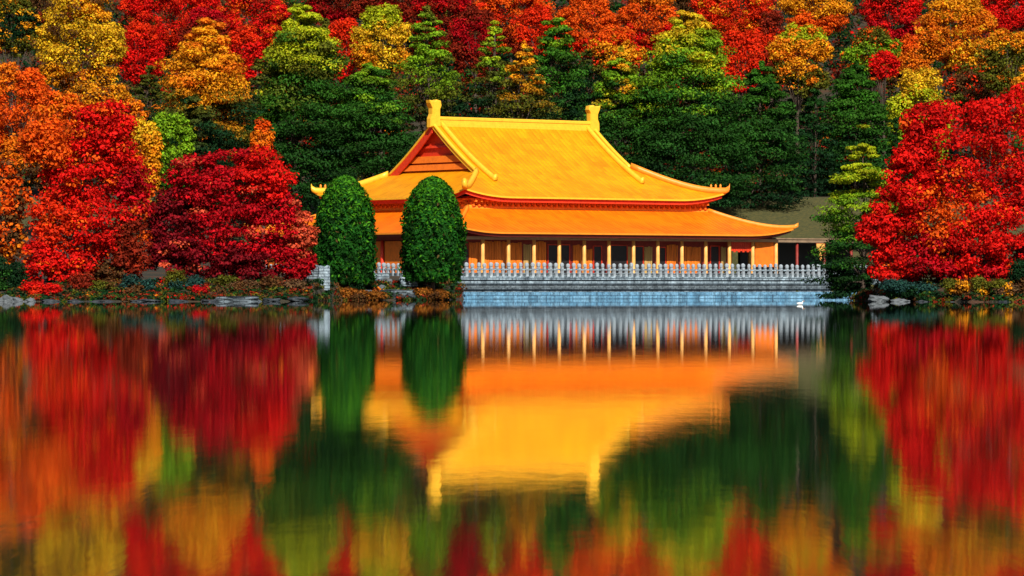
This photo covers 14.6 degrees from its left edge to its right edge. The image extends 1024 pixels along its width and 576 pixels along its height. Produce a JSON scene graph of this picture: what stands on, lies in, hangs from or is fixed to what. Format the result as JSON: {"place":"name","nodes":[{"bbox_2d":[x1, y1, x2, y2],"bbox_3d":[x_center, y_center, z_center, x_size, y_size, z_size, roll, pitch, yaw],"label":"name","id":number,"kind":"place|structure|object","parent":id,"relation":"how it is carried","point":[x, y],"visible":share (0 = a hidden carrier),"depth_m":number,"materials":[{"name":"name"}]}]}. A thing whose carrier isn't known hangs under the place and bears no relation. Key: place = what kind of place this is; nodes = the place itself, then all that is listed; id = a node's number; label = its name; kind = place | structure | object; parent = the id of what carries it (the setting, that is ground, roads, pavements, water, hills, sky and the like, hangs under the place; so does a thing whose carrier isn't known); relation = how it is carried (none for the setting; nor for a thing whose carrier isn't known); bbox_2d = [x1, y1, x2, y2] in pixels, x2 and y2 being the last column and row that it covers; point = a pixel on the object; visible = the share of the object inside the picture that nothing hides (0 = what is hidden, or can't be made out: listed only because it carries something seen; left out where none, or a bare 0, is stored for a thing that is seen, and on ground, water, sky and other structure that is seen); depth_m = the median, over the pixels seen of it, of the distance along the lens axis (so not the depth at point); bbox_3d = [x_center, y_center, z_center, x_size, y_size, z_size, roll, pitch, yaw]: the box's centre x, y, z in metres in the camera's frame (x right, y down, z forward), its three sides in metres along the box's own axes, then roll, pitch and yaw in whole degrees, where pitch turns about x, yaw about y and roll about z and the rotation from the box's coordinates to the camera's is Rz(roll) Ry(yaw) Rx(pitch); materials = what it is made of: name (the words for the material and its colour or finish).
{"place":"outdoors","nodes":[
{"label":"outdoors","id":0,"kind":"place"},
{"bbox_2d":[0,298,1023,575],"bbox_3d":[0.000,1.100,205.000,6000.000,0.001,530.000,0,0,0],"label":"water","id":1,"kind":"structure","parent":0,"point":[822,436],"depth_m":29.24,"materials":[{"name":"multicoloured liquid"}]},
{"bbox_2d":[868,295,888,301],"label":"rock","id":2,"kind":"object","parent":1,"relation":"in","point":[873,298],"visible":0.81,"depth_m":319.48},
{"bbox_2d":[0,0,1023,301],"bbox_3d":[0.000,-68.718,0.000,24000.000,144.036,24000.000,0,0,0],"label":"ground","id":3,"kind":"structure","parent":0,"point":[802,212],"depth_m":471.78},
{"bbox_2d":[0,256,30,290],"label":"shrub","id":4,"kind":"object","parent":3,"relation":"on","point":[11,271],"visible":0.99,"depth_m":330.68,"materials":[{"name":"green plant"}]},
{"bbox_2d":[0,157,35,264],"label":"maple tree","id":5,"kind":"object","parent":3,"relation":"on","point":[16,202],"visible":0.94,"depth_m":349.51,"materials":[{"name":"orange plant"}]},
{"bbox_2d":[0,0,42,130],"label":"maple tree","id":6,"kind":"object","parent":3,"relation":"on","point":[27,17],"visible":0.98,"depth_m":499.26,"materials":[{"name":"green plant"}]},
{"bbox_2d":[0,62,51,189],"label":"maple tree","id":7,"kind":"object","parent":3,"relation":"on","point":[29,81],"visible":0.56,"depth_m":439.15,"materials":[{"name":"orange plant"}]},
{"bbox_2d":[20,278,62,295],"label":"shrub","id":8,"kind":"object","parent":3,"relation":"on","point":[35,287],"visible":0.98,"depth_m":327.60,"materials":[{"name":"red plant"}]},
{"bbox_2d":[24,0,73,39],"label":"maple tree","id":9,"kind":"object","parent":3,"relation":"on","point":[38,3],"visible":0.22,"depth_m":588.43,"materials":[{"name":"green plant"}]},
{"bbox_2d":[14,90,93,244],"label":"maple tree","id":10,"kind":"object","parent":3,"relation":"on","point":[63,106],"visible":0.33,"depth_m":399.39,"materials":[{"name":"orange plant"}]},
{"bbox_2d":[29,0,129,187],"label":"maple tree","id":11,"kind":"object","parent":3,"relation":"on","point":[61,73],"visible":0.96,"depth_m":469.04,"materials":[{"name":"yellow plant"}]},
{"bbox_2d":[15,98,160,283],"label":"maple tree","id":12,"kind":"object","parent":3,"relation":"on","point":[81,203],"visible":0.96,"depth_m":333.11,"materials":[{"name":"red plant"}]},
{"bbox_2d":[67,271,121,290],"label":"shrub","id":13,"kind":"object","parent":3,"relation":"on","point":[79,280],"visible":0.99,"depth_m":329.35,"materials":[{"name":"red plant"}]},
{"bbox_2d":[68,80,149,222],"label":"maple tree","id":14,"kind":"object","parent":3,"relation":"on","point":[89,94],"visible":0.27,"depth_m":444.39,"materials":[{"name":"orange plant"}]},
{"bbox_2d":[115,273,157,293],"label":"shrub","id":15,"kind":"object","parent":3,"relation":"on","point":[129,280],"visible":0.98,"depth_m":328.59,"materials":[{"name":"green plant"}]},
{"bbox_2d":[115,20,166,148],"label":"maple tree","id":16,"kind":"object","parent":3,"relation":"on","point":[135,68],"visible":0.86,"depth_m":519.30,"materials":[{"name":"red plant"}]},
{"bbox_2d":[124,117,164,254],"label":"maple tree","id":17,"kind":"object","parent":3,"relation":"on","point":[153,147],"visible":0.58,"depth_m":397.66,"materials":[{"name":"yellow plant"}]},
{"bbox_2d":[131,65,168,155],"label":"conifer tree","id":18,"kind":"object","parent":3,"relation":"on","point":[144,83],"visible":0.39,"depth_m":499.57,"materials":[{"name":"green plant"}]},
{"bbox_2d":[116,0,221,58],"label":"maple tree","id":19,"kind":"object","parent":3,"relation":"on","point":[141,11],"visible":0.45,"depth_m":558.77,"materials":[{"name":"red plant"}]},
{"bbox_2d":[144,110,197,232],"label":"maple tree","id":20,"kind":"object","parent":3,"relation":"on","point":[170,125],"visible":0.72,"depth_m":399.42,"materials":[{"name":"green plant"}]},
{"bbox_2d":[162,269,207,288],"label":"shrub","id":21,"kind":"object","parent":3,"relation":"on","point":[175,279],"visible":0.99,"depth_m":329.62,"materials":[{"name":"green plant"}]},
{"bbox_2d":[142,93,252,234],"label":"conifer tree","id":22,"kind":"object","parent":3,"relation":"on","point":[203,121],"visible":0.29,"depth_m":423.76,"materials":[{"name":"green plant"}]},
{"bbox_2d":[175,6,229,67],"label":"maple tree","id":23,"kind":"object","parent":3,"relation":"on","point":[198,12],"visible":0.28,"depth_m":534.50,"materials":[{"name":"red plant"}]},
{"bbox_2d":[145,17,266,242],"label":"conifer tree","id":24,"kind":"object","parent":3,"relation":"on","point":[197,73],"visible":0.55,"depth_m":445.92,"materials":[{"name":"orange plant"}]},
{"bbox_2d":[140,144,320,280],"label":"maple tree","id":25,"kind":"object","parent":3,"relation":"on","point":[241,260],"visible":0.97,"depth_m":335.05,"materials":[{"name":"red plant"}]},
{"bbox_2d":[211,274,259,290],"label":"shrub","id":26,"kind":"object","parent":3,"relation":"on","point":[229,281],"visible":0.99,"depth_m":330.76,"materials":[{"name":"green plant"}]},
{"bbox_2d":[213,296,261,301],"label":"stone block","id":27,"kind":"structure","parent":3,"relation":"on","point":[238,299],"depth_m":322.93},
{"bbox_2d":[222,25,264,118],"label":"maple tree","id":28,"kind":"object","parent":3,"relation":"on","point":[238,41],"visible":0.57,"depth_m":519.56,"materials":[{"name":"red plant"}]},
{"bbox_2d":[215,0,291,86],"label":"maple tree","id":29,"kind":"object","parent":3,"relation":"on","point":[273,19],"visible":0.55,"depth_m":553.80,"materials":[{"name":"red plant"}]},
{"bbox_2d":[241,58,277,152],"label":"conifer tree","id":30,"kind":"object","parent":3,"relation":"on","point":[257,81],"visible":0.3,"depth_m":489.70,"materials":[{"name":"green plant"}]},
{"bbox_2d":[248,116,275,270],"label":"maple tree","id":31,"kind":"object","parent":3,"relation":"on","point":[264,135],"visible":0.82,"depth_m":401.77,"materials":[{"name":"orange plant"}]},
{"bbox_2d":[257,274,307,290],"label":"shrub","id":32,"kind":"object","parent":3,"relation":"on","point":[269,281],"visible":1,"depth_m":331.48,"materials":[{"name":"orange plant"}]},
{"bbox_2d":[236,3,368,216],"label":"conifer tree","id":33,"kind":"object","parent":3,"relation":"on","point":[290,66],"visible":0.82,"depth_m":455.14,"materials":[{"name":"green plant"}]},
{"bbox_2d":[318,265,329,289],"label":"stone block","id":34,"kind":"structure","parent":3,"relation":"on","point":[324,273],"depth_m":351.60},
{"bbox_2d":[300,0,380,22],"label":"maple tree","id":35,"kind":"object","parent":3,"relation":"on","point":[330,10],"visible":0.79,"depth_m":573.55,"materials":[{"name":"red plant"}]},
{"bbox_2d":[309,174,378,284],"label":"clipped evergreen","id":36,"kind":"object","parent":3,"relation":"on","point":[345,246],"visible":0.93,"depth_m":361.08,"materials":[{"name":"green plant"}]},
{"bbox_2d":[328,17,361,100],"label":"maple tree","id":37,"kind":"object","parent":3,"relation":"on","point":[340,30],"visible":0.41,"depth_m":499.53,"materials":[{"name":"red plant"}]},
{"bbox_2d":[336,282,365,289],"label":"shrub","id":38,"kind":"object","parent":3,"relation":"on","point":[356,286],"visible":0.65,"depth_m":361.39,"materials":[{"name":"green plant"}]},
{"bbox_2d":[338,287,388,299],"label":"shrub","id":39,"kind":"object","parent":3,"relation":"on","point":[352,293],"visible":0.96,"depth_m":358.78,"materials":[{"name":"orange plant"}]},
{"bbox_2d":[307,61,422,204],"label":"conifer tree","id":40,"kind":"object","parent":3,"relation":"on","point":[381,106],"visible":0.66,"depth_m":459.57,"materials":[{"name":"green plant"}]},
{"bbox_2d":[349,2,412,168],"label":"maple tree","id":41,"kind":"object","parent":3,"relation":"on","point":[375,18],"visible":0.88,"depth_m":491.28,"materials":[{"name":"yellow plant"}]},
{"bbox_2d":[376,0,423,47],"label":"maple tree","id":42,"kind":"object","parent":3,"relation":"on","point":[402,6],"visible":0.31,"depth_m":583.82,"materials":[{"name":"red plant"}]},
{"bbox_2d":[389,5,464,132],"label":"conifer tree","id":43,"kind":"object","parent":3,"relation":"on","point":[424,52],"visible":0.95,"depth_m":485.05,"materials":[{"name":"green plant"}]},
{"bbox_2d":[412,287,450,299],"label":"shrub","id":44,"kind":"object","parent":3,"relation":"on","point":[437,294],"visible":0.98,"depth_m":362.91,"materials":[{"name":"orange plant"}]},
{"bbox_2d":[398,175,467,290],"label":"clipped evergreen","id":45,"kind":"object","parent":3,"relation":"on","point":[433,246],"visible":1,"depth_m":366.11,"materials":[{"name":"green plant"}]},
{"bbox_2d":[403,0,479,67],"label":"maple tree","id":46,"kind":"object","parent":3,"relation":"on","point":[454,8],"visible":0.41,"depth_m":568.77,"materials":[{"name":"red plant"}]},
{"bbox_2d":[420,59,473,134],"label":"conifer tree","id":47,"kind":"object","parent":3,"relation":"on","point":[459,105],"visible":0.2,"depth_m":494.66,"materials":[{"name":"green plant"}]},
{"bbox_2d":[453,30,488,86],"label":"maple tree","id":48,"kind":"object","parent":3,"relation":"on","point":[461,64],"visible":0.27,"depth_m":559.34,"materials":[{"name":"red plant"}]},
{"bbox_2d":[450,6,502,111],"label":"maple tree","id":49,"kind":"object","parent":3,"relation":"on","point":[473,18],"visible":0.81,"depth_m":529.24,"materials":[{"name":"red plant"}]},
{"bbox_2d":[460,20,529,118],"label":"conifer tree","id":50,"kind":"object","parent":3,"relation":"on","point":[495,61],"visible":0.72,"depth_m":479.42,"materials":[{"name":"green plant"}]},
{"bbox_2d":[0,0,1023,195],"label":"undergrowth","id":51,"kind":"object","parent":3,"relation":"on","point":[842,38],"visible":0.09,"depth_m":559.78,"materials":[{"name":"green plant"}]},
{"bbox_2d":[0,277,1023,301],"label":"bank ground cover","id":52,"kind":"object","parent":3,"relation":"on","point":[163,295],"visible":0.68,"depth_m":327.99,"materials":[{"name":"green plant"}]},
{"bbox_2d":[473,0,555,61],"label":"maple tree","id":53,"kind":"object","parent":3,"relation":"on","point":[508,33],"visible":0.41,"depth_m":574.01,"materials":[{"name":"red plant"}]},
{"bbox_2d":[486,40,568,119],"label":"conifer tree","id":54,"kind":"object","parent":3,"relation":"on","point":[528,67],"visible":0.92,"depth_m":475.37,"materials":[{"name":"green plant"}]},
{"bbox_2d":[514,5,557,110],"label":"maple tree","id":55,"kind":"object","parent":3,"relation":"on","point":[534,17],"visible":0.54,"depth_m":529.69,"materials":[{"name":"red plant"}]},
{"bbox_2d":[514,17,599,120],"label":"conifer tree","id":56,"kind":"object","parent":3,"relation":"on","point":[554,49],"visible":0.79,"depth_m":480.84,"materials":[{"name":"green plant"}]},
{"bbox_2d":[553,70,605,130],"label":"conifer tree","id":57,"kind":"object","parent":3,"relation":"on","point":[588,96],"visible":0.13,"depth_m":489.31,"materials":[{"name":"green plant"}]},
{"bbox_2d":[552,0,622,77],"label":"maple tree","id":58,"kind":"object","parent":3,"relation":"on","point":[606,17],"visible":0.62,"depth_m":558.90,"materials":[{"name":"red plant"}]},
{"bbox_2d":[574,39,604,121],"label":"conifer tree","id":59,"kind":"object","parent":3,"relation":"on","point":[589,54],"visible":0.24,"depth_m":509.46,"materials":[{"name":"green plant"}]},
{"bbox_2d":[585,26,646,144],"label":"maple tree","id":60,"kind":"object","parent":3,"relation":"on","point":[607,42],"visible":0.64,"depth_m":499.41,"materials":[{"name":"orange plant"}]},
{"bbox_2d":[569,46,669,173],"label":"conifer tree","id":61,"kind":"object","parent":3,"relation":"on","point":[616,122],"visible":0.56,"depth_m":464.26,"materials":[{"name":"green plant"}]},
{"bbox_2d":[616,0,678,72],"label":"maple tree","id":62,"kind":"object","parent":3,"relation":"on","point":[654,22],"visible":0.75,"depth_m":549.12,"materials":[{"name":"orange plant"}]},
{"bbox_2d":[459,276,880,298],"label":"stone terrace","id":63,"kind":"structure","parent":3,"relation":"on","point":[525,287],"depth_m":408.04,"materials":[{"name":"stone"}]},
{"bbox_2d":[265,262,402,275],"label":"stone balustrade","id":64,"kind":"object","parent":63,"relation":"on","point":[384,269],"visible":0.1,"depth_m":402.42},
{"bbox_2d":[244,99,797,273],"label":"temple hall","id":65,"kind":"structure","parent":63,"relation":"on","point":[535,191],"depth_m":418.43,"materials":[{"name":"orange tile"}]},
{"bbox_2d":[547,244,556,272],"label":"window","id":66,"kind":"structure","parent":65,"relation":"in","point":[551,248],"depth_m":409.37,"materials":[{"name":"glass"}]},
{"bbox_2d":[561,244,569,272],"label":"window","id":67,"kind":"structure","parent":65,"relation":"in","point":[565,248],"depth_m":410.37,"materials":[{"name":"glass"}]},
{"bbox_2d":[593,246,601,272],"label":"doorway","id":68,"kind":"structure","parent":65,"relation":"in","point":[597,250],"depth_m":412.88,"materials":[{"name":"black paint"}]},
{"bbox_2d":[611,245,627,272],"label":"window","id":69,"kind":"structure","parent":65,"relation":"in","point":[619,253],"depth_m":414.60,"materials":[{"name":"glass"}]},
{"bbox_2d":[635,246,643,272],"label":"window","id":70,"kind":"structure","parent":65,"relation":"in","point":[639,250],"depth_m":416.22,"materials":[{"name":"glass"}]},
{"bbox_2d":[660,247,665,272],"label":"window","id":71,"kind":"structure","parent":65,"relation":"in","point":[662,249],"depth_m":418.05,"materials":[{"name":"glass"}]},
{"bbox_2d":[710,246,719,272],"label":"window","id":72,"kind":"structure","parent":65,"relation":"in","point":[714,251],"depth_m":422.41,"materials":[{"name":"glass"}]},
{"bbox_2d":[462,262,866,276],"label":"stone balustrade","id":73,"kind":"object","parent":63,"relation":"on","point":[665,270],"visible":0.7,"depth_m":409.14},
{"bbox_2d":[738,238,877,273],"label":"side gallery","id":74,"kind":"object","parent":63,"relation":"on","point":[794,251],"visible":0.18,"depth_m":436.68,"materials":[{"name":"red paint"}]},
{"bbox_2d":[672,0,698,46],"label":"maple tree","id":75,"kind":"object","parent":3,"relation":"on","point":[680,4],"visible":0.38,"depth_m":579.16,"materials":[{"name":"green plant"}]},
{"bbox_2d":[618,10,762,207],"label":"conifer tree","id":76,"kind":"object","parent":3,"relation":"on","point":[677,44],"visible":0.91,"depth_m":461.15,"materials":[{"name":"green plant"}]},
{"bbox_2d":[688,0,777,54],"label":"maple tree","id":77,"kind":"object","parent":3,"relation":"on","point":[747,18],"visible":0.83,"depth_m":563.38,"materials":[{"name":"red plant"}]},
{"bbox_2d":[717,29,767,172],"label":"maple tree","id":78,"kind":"object","parent":3,"relation":"on","point":[746,40],"visible":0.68,"depth_m":497.49,"materials":[{"name":"red plant"}]},
{"bbox_2d":[715,60,818,210],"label":"conifer tree","id":79,"kind":"object","parent":3,"relation":"on","point":[772,131],"visible":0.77,"depth_m":472.06,"materials":[{"name":"green plant"}]},
{"bbox_2d":[750,10,791,106],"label":"maple tree","id":80,"kind":"object","parent":3,"relation":"on","point":[766,34],"visible":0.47,"depth_m":544.67,"materials":[{"name":"red plant"}]},
{"bbox_2d":[764,22,834,167],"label":"maple tree","id":81,"kind":"object","parent":3,"relation":"on","point":[814,42],"visible":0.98,"depth_m":504.06,"materials":[{"name":"orange plant"}]},
{"bbox_2d":[776,94,824,168],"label":"conifer tree","id":82,"kind":"object","parent":3,"relation":"on","point":[800,112],"visible":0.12,"depth_m":511.50,"materials":[{"name":"green plant"}]},
{"bbox_2d":[786,88,843,196],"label":"conifer tree","id":83,"kind":"object","parent":3,"relation":"on","point":[822,128],"visible":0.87,"depth_m":483.45,"materials":[{"name":"green plant"}]},
{"bbox_2d":[777,0,854,36],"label":"maple tree","id":84,"kind":"object","parent":3,"relation":"on","point":[832,12],"visible":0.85,"depth_m":568.71,"materials":[{"name":"orange plant"}]},
{"bbox_2d":[823,259,875,299],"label":"shrub","id":85,"kind":"object","parent":3,"relation":"on","point":[831,272],"visible":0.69,"depth_m":357.47,"materials":[{"name":"green plant"}]},
{"bbox_2d":[804,60,908,195],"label":"conifer tree","id":86,"kind":"object","parent":3,"relation":"on","point":[850,99],"visible":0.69,"depth_m":488.21,"materials":[{"name":"green plant"}]},
{"bbox_2d":[801,124,920,298],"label":"pine tree","id":87,"kind":"object","parent":3,"relation":"on","point":[842,200],"visible":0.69,"depth_m":355.10,"materials":[{"name":"green plant"}]},
{"bbox_2d":[840,25,901,138],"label":"maple tree","id":88,"kind":"object","parent":3,"relation":"on","point":[868,35],"visible":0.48,"depth_m":519.44,"materials":[{"name":"green plant"}]},
{"bbox_2d":[867,49,902,154],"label":"maple tree","id":89,"kind":"object","parent":3,"relation":"on","point":[886,57],"visible":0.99,"depth_m":504.63,"materials":[{"name":"red plant"}]},
{"bbox_2d":[865,117,915,241],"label":"conifer tree","id":90,"kind":"object","parent":3,"relation":"on","point":[893,138],"visible":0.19,"depth_m":429.73,"materials":[{"name":"green plant"}]},
{"bbox_2d":[859,0,925,79],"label":"maple tree","id":91,"kind":"object","parent":3,"relation":"on","point":[909,14],"visible":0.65,"depth_m":559.04,"materials":[{"name":"red plant"}]},
{"bbox_2d":[878,279,939,300],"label":"shrub","id":92,"kind":"object","parent":3,"relation":"on","point":[901,288],"visible":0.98,"depth_m":321.50,"materials":[{"name":"green plant"}]},
{"bbox_2d":[892,33,934,87],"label":"maple tree","id":93,"kind":"object","parent":3,"relation":"on","point":[913,62],"visible":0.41,"depth_m":534.30,"materials":[{"name":"orange plant"}]},
{"bbox_2d":[886,66,955,269],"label":"maple tree","id":94,"kind":"object","parent":3,"relation":"on","point":[913,91],"visible":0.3,"depth_m":439.56,"materials":[{"name":"yellow plant"}]},
{"bbox_2d":[854,82,1023,282],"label":"maple tree","id":95,"kind":"object","parent":3,"relation":"on","point":[930,187],"visible":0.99,"depth_m":325.09,"materials":[{"name":"red plant"}]},
{"bbox_2d":[911,0,998,175],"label":"maple tree","id":96,"kind":"object","parent":3,"relation":"on","point":[971,14],"visible":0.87,"depth_m":498.97,"materials":[{"name":"orange plant"}]},
{"bbox_2d":[940,277,971,294],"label":"shrub","id":97,"kind":"object","parent":3,"relation":"on","point":[952,285],"visible":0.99,"depth_m":315.70,"materials":[{"name":"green plant"}]},
{"bbox_2d":[942,61,998,173],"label":"maple tree","id":98,"kind":"object","parent":3,"relation":"on","point":[958,80],"visible":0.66,"depth_m":489.25,"materials":[{"name":"red plant"}]},
{"bbox_2d":[968,274,994,294],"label":"shrub","id":99,"kind":"object","parent":3,"relation":"on","point":[982,287],"visible":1,"depth_m":314.78,"materials":[{"name":"green plant"}]},
{"bbox_2d":[974,27,1023,196],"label":"maple tree","id":100,"kind":"object","parent":3,"relation":"on","point":[997,77],"visible":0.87,"depth_m":479.36,"materials":[{"name":"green plant"}]},
{"bbox_2d":[978,0,1023,68],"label":"maple tree","id":101,"kind":"object","parent":3,"relation":"on","point":[1008,19],"visible":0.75,"depth_m":538.94,"materials":[{"name":"red plant"}]},
{"bbox_2d":[990,278,1020,295],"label":"shrub","id":102,"kind":"object","parent":3,"relation":"on","point":[1002,286],"visible":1,"depth_m":313.70,"materials":[{"name":"yellow plant"}]},
{"bbox_2d":[1006,258,1023,294],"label":"shrub","id":103,"kind":"object","parent":3,"relation":"on","point":[1016,273],"visible":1,"depth_m":315.60,"materials":[{"name":"green plant"}]},
{"bbox_2d":[1009,65,1023,141],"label":"maple tree","id":104,"kind":"object","parent":3,"relation":"on","point":[1019,79],"visible":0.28,"depth_m":429.51,"materials":[{"name":"red plant"}]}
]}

